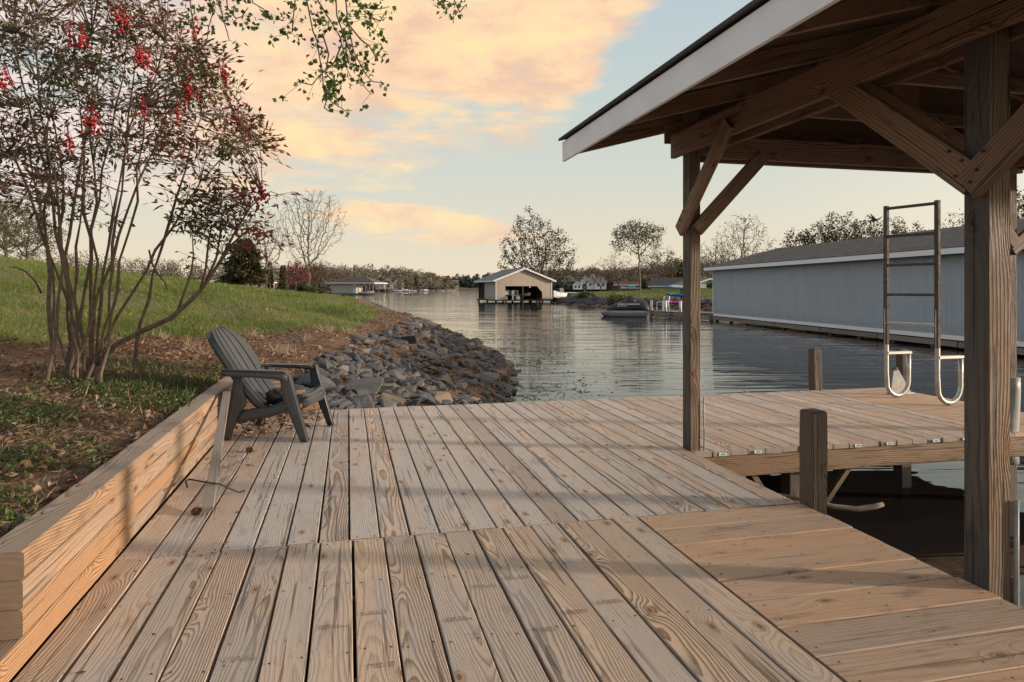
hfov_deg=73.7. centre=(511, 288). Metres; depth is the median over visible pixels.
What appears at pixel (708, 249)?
tree
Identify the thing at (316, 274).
tree
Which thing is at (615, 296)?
bush
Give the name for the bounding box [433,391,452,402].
rock
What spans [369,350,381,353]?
rock
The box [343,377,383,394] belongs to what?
rock
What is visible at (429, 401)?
rock
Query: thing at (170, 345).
leaf litter
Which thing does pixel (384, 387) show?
rock
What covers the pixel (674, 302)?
kayak
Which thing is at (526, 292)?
runabout
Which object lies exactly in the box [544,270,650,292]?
shore
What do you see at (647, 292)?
grass
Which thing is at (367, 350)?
rock
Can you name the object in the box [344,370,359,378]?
rock
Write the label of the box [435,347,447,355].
rock
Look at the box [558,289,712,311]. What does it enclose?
shore
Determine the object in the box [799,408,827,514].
mooring post
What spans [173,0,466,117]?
overhanging tree
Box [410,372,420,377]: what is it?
rock
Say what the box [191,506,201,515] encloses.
pine cone
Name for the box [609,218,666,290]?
tree
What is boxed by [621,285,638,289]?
motor boat
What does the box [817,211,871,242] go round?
tree
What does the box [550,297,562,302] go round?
bush
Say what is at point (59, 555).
retaining wall
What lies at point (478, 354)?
rock
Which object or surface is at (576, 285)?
house
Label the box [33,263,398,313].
hill
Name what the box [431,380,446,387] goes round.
rock
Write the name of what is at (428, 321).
rock
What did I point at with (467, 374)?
rock
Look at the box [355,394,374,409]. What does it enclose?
rock
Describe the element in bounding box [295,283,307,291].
bush
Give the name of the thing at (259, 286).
house
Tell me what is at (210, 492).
wood lath
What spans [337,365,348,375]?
rock
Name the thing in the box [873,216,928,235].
tree
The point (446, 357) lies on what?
rock
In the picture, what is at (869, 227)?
tree
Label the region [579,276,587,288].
house
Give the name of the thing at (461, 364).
rock
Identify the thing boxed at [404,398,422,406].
rock
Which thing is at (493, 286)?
boathouse
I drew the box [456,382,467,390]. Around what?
rock
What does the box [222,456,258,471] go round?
twig
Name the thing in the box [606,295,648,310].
jet ski
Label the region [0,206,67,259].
tree
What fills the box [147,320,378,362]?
dry grass
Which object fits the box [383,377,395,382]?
rock
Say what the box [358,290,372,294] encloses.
motor boat
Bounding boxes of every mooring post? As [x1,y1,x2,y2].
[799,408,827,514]
[808,348,821,389]
[896,349,907,381]
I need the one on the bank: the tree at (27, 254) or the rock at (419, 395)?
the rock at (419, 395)
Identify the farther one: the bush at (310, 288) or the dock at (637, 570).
the bush at (310, 288)
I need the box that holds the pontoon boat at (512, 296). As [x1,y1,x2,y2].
[505,290,519,299]
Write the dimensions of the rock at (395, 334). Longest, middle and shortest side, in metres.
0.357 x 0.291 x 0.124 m
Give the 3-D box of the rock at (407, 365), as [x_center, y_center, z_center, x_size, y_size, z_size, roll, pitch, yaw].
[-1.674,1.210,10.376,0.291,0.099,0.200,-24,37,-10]
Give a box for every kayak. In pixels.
[665,285,682,288]
[665,293,682,296]
[669,301,682,304]
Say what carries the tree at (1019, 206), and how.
on the shore at (679, 299)
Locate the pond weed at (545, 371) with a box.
[458,330,681,400]
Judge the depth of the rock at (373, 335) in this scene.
12.06 m
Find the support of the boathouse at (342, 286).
in the lake water
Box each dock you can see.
[13,388,1023,681]
[649,300,714,320]
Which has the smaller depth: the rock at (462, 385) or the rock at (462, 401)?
the rock at (462, 401)
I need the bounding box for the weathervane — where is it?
[868,213,881,232]
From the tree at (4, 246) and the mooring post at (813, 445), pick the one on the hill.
the tree at (4, 246)
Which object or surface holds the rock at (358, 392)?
on the bank
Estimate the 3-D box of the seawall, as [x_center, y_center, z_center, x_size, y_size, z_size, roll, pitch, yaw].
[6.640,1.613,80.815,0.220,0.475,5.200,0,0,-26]
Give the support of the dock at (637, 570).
in the lake water
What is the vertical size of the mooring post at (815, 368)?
2.798 m
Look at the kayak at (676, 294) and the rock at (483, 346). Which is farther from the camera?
the kayak at (676, 294)
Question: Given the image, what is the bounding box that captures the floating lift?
[601,310,646,316]
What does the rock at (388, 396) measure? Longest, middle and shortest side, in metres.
0.345 x 0.270 x 0.103 m
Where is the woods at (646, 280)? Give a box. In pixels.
[548,259,714,290]
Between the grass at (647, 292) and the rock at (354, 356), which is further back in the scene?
the grass at (647, 292)
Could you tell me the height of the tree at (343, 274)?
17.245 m
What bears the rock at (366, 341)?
on the bank
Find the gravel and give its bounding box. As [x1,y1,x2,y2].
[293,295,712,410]
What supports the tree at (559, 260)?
on the shore at (679, 299)
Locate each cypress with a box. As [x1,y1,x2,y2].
[263,260,274,288]
[278,265,287,289]
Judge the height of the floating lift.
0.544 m
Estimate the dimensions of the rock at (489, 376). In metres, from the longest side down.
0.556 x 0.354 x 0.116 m
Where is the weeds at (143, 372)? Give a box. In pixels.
[73,361,221,403]
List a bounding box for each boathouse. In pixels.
[325,276,387,294]
[474,267,555,302]
[611,281,638,290]
[704,219,1023,354]
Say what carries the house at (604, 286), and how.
on the shore at (593, 290)
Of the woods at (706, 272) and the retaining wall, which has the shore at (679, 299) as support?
the woods at (706, 272)
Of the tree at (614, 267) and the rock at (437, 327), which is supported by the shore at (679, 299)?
the tree at (614, 267)
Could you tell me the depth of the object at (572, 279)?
296.00 m
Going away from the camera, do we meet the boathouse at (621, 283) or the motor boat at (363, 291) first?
the motor boat at (363, 291)
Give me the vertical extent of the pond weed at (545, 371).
0.110 m
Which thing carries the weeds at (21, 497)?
on the bank
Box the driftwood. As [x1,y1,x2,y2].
[778,493,883,511]
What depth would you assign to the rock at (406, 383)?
9.01 m
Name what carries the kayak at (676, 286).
on the kayak rack
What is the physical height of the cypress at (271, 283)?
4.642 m
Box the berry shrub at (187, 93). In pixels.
[0,0,310,389]
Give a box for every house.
[244,277,276,287]
[376,283,386,288]
[384,278,393,288]
[393,280,402,288]
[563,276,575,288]
[572,281,581,288]
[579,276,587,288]
[587,274,595,288]
[595,277,606,288]
[648,277,682,289]
[672,278,712,287]
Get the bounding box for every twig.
[185,478,244,492]
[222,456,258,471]
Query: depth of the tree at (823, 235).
91.72 m
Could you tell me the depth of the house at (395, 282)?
466.00 m
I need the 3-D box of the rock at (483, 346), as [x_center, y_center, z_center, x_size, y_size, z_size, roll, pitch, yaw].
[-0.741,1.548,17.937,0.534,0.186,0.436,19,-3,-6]
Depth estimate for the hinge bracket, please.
7.85 m
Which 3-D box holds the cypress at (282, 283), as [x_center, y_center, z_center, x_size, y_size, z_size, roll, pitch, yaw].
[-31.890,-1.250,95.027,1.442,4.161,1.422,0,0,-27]
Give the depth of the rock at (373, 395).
7.65 m
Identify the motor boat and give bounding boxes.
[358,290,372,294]
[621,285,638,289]
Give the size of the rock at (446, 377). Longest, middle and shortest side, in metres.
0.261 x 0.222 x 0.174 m
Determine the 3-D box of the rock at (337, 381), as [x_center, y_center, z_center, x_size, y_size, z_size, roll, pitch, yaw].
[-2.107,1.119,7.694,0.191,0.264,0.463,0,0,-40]
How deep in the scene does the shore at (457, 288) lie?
489.97 m
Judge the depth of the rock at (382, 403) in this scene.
7.49 m
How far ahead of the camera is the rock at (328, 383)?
7.30 m
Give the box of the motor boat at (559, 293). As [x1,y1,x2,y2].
[554,288,566,298]
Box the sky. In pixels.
[0,0,1023,278]
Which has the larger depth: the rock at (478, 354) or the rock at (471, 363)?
the rock at (478, 354)
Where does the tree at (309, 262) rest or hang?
on the hill
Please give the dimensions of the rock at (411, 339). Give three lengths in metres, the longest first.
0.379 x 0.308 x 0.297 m
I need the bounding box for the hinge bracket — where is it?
[886,366,913,394]
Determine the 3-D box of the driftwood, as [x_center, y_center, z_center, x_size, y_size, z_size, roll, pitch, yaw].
[2.276,1.546,4.934,0.794,0.118,0.065,0,0,6]
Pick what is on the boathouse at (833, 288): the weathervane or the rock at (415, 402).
the weathervane
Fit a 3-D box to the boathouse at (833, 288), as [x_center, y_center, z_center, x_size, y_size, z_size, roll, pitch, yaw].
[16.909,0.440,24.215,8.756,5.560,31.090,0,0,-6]
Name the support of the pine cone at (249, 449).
on the dock at (637, 570)
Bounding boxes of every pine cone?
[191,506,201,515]
[246,446,253,452]
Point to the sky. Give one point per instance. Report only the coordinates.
(433, 176)
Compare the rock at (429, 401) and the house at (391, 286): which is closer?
the rock at (429, 401)
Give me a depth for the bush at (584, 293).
79.56 m
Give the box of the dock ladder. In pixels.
[883,200,963,404]
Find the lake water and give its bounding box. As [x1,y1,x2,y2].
[209,290,1023,681]
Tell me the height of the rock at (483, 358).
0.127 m
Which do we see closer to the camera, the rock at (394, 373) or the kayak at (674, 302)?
the rock at (394, 373)
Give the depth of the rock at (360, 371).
8.75 m
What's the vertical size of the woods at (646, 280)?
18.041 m
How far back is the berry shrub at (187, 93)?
5.36 m
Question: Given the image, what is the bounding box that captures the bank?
[0,258,512,681]
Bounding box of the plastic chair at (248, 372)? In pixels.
[206,326,334,441]
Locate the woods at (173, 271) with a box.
[0,247,278,288]
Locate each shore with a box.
[279,280,458,290]
[459,287,477,289]
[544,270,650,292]
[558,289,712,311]
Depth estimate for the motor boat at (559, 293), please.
85.95 m
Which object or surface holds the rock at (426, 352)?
on the bank
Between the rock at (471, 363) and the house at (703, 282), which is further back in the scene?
the house at (703, 282)
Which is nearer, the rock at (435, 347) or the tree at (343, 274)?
the rock at (435, 347)
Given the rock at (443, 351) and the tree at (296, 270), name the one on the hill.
the tree at (296, 270)
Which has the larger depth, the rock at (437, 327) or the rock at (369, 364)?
the rock at (437, 327)
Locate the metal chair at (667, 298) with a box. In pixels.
[656,296,669,310]
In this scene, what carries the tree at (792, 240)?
on the shore at (679, 299)
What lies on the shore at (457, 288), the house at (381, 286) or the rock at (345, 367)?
the house at (381, 286)
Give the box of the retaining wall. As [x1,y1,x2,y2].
[0,377,232,681]
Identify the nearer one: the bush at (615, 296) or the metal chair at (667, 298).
the metal chair at (667, 298)
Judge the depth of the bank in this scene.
8.86 m
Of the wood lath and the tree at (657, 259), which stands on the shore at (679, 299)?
the tree at (657, 259)
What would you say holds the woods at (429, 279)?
on the shore at (457, 288)
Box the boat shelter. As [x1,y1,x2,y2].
[558,0,1023,605]
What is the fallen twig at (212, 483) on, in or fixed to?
on the dock at (637, 570)
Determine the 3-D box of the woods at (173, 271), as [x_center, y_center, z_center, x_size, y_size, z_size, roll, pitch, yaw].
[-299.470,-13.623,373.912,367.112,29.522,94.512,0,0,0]
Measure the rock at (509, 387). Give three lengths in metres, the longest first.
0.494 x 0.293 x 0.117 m
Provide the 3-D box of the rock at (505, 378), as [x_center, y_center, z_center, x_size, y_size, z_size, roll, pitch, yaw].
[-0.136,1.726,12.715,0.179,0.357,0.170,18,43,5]
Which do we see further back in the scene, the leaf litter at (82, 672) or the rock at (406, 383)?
the rock at (406, 383)
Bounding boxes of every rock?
[295,373,336,390]
[305,368,330,378]
[329,353,346,362]
[330,378,341,386]
[335,353,352,360]
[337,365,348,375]
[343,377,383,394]
[344,352,359,360]
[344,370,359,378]
[352,388,370,395]
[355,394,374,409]
[356,369,372,376]
[359,348,370,354]
[362,338,373,345]
[365,363,376,367]
[368,333,377,337]
[368,359,380,364]
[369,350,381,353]
[370,392,375,399]
[377,393,406,404]
[377,398,396,407]
[379,384,395,390]
[382,329,390,337]
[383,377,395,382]
[384,369,405,379]
[389,360,400,365]
[391,333,400,337]
[397,362,411,371]
[398,345,408,350]
[401,335,417,345]
[401,381,409,386]
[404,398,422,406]
[405,385,415,392]
[408,322,422,328]
[409,392,426,402]
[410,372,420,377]
[410,376,425,387]
[415,382,436,405]
[419,334,430,338]
[422,349,439,358]
[423,319,436,325]
[428,344,440,350]
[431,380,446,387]
[432,324,440,330]
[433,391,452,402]
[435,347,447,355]
[440,374,451,382]
[442,354,453,361]
[445,384,455,389]
[451,337,464,346]
[451,348,462,353]
[456,371,472,377]
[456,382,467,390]
[457,361,466,367]
[458,399,468,405]
[464,359,477,368]
[470,351,483,358]
[476,342,492,351]
[477,399,493,403]
[479,356,488,361]
[479,372,498,382]
[490,392,505,400]
[501,375,509,383]
[504,383,514,390]
[505,360,513,365]
[509,380,518,384]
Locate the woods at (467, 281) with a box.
[447,268,583,287]
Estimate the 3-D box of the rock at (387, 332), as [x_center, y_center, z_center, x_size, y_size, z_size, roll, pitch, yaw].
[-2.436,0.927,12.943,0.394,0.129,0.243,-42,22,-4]
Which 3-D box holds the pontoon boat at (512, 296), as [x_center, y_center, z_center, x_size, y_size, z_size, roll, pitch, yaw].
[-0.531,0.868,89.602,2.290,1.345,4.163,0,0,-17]
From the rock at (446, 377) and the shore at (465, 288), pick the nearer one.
the rock at (446, 377)
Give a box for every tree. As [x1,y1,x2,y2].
[0,198,25,241]
[0,199,53,256]
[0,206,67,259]
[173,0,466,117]
[214,237,271,286]
[242,213,290,288]
[275,190,346,285]
[279,260,310,289]
[303,260,330,287]
[319,261,339,289]
[333,265,351,279]
[497,205,578,286]
[579,264,613,291]
[593,254,637,290]
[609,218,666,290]
[636,244,681,278]
[660,256,701,277]
[700,238,735,277]
[708,214,778,263]
[780,228,815,246]
[799,214,850,244]
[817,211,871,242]
[845,215,882,238]
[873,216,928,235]
[941,209,963,227]
[1017,186,1023,218]
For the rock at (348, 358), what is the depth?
9.42 m
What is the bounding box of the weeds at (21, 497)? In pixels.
[0,353,223,534]
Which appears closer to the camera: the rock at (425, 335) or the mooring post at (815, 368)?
the mooring post at (815, 368)
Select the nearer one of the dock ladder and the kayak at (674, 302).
the dock ladder
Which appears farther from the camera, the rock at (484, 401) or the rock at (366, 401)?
the rock at (484, 401)
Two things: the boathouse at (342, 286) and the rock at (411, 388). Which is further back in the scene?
the boathouse at (342, 286)
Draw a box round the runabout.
[514,289,531,296]
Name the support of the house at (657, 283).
on the shore at (679, 299)
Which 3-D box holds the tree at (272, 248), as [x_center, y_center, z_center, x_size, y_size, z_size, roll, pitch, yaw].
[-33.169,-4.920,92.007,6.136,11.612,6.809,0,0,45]
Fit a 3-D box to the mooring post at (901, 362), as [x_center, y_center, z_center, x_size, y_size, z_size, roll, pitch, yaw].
[4.880,2.137,8.545,0.104,2.766,0.114,0,0,-13]
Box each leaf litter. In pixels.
[0,277,508,542]
[75,413,789,673]
[233,405,323,435]
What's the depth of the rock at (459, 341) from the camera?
15.45 m
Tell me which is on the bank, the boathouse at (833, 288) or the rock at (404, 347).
the rock at (404, 347)
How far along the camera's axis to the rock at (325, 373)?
7.81 m
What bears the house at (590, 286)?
on the shore at (593, 290)
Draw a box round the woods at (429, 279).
[272,263,459,289]
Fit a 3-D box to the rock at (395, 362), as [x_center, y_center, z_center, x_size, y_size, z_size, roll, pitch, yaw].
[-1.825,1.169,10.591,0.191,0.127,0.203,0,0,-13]
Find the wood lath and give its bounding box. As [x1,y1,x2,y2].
[202,391,229,511]
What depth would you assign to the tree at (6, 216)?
34.99 m
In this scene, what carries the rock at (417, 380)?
on the bank
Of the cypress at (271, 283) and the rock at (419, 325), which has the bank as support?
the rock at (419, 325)
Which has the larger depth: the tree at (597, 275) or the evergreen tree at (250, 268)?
the tree at (597, 275)
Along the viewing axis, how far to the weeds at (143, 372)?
5.69 m
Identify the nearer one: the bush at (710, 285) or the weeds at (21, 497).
the weeds at (21, 497)
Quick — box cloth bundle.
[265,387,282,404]
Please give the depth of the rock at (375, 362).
9.60 m
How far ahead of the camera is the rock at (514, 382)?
12.99 m
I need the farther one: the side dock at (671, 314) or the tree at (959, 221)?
the tree at (959, 221)
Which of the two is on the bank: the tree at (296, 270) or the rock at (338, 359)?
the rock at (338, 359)
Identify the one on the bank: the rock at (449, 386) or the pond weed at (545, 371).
the rock at (449, 386)
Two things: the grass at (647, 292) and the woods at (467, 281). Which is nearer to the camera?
the grass at (647, 292)
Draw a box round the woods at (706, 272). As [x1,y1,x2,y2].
[700,252,755,277]
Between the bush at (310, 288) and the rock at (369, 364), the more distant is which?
the bush at (310, 288)
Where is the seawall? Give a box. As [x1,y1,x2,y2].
[557,300,577,303]
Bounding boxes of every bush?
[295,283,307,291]
[301,284,318,293]
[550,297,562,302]
[577,290,595,296]
[604,291,632,303]
[705,280,712,287]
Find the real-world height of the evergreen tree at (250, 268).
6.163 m
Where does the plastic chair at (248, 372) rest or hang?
on the dock at (637, 570)
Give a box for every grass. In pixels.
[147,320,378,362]
[575,288,712,298]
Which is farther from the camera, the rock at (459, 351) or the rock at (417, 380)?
the rock at (459, 351)
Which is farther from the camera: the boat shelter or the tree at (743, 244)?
the tree at (743, 244)
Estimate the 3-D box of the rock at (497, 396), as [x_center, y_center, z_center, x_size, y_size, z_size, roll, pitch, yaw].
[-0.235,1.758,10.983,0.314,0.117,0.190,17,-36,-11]
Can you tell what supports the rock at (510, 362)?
on the bank
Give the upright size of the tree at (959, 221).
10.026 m
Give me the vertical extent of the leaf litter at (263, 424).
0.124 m
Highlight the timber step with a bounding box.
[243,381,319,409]
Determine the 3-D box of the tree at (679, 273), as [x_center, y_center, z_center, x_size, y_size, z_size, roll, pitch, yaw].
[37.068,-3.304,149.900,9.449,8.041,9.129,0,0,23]
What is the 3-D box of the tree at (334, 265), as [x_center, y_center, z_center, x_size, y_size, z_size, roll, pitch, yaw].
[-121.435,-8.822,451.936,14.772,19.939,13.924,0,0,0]
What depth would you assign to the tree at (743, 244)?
73.72 m

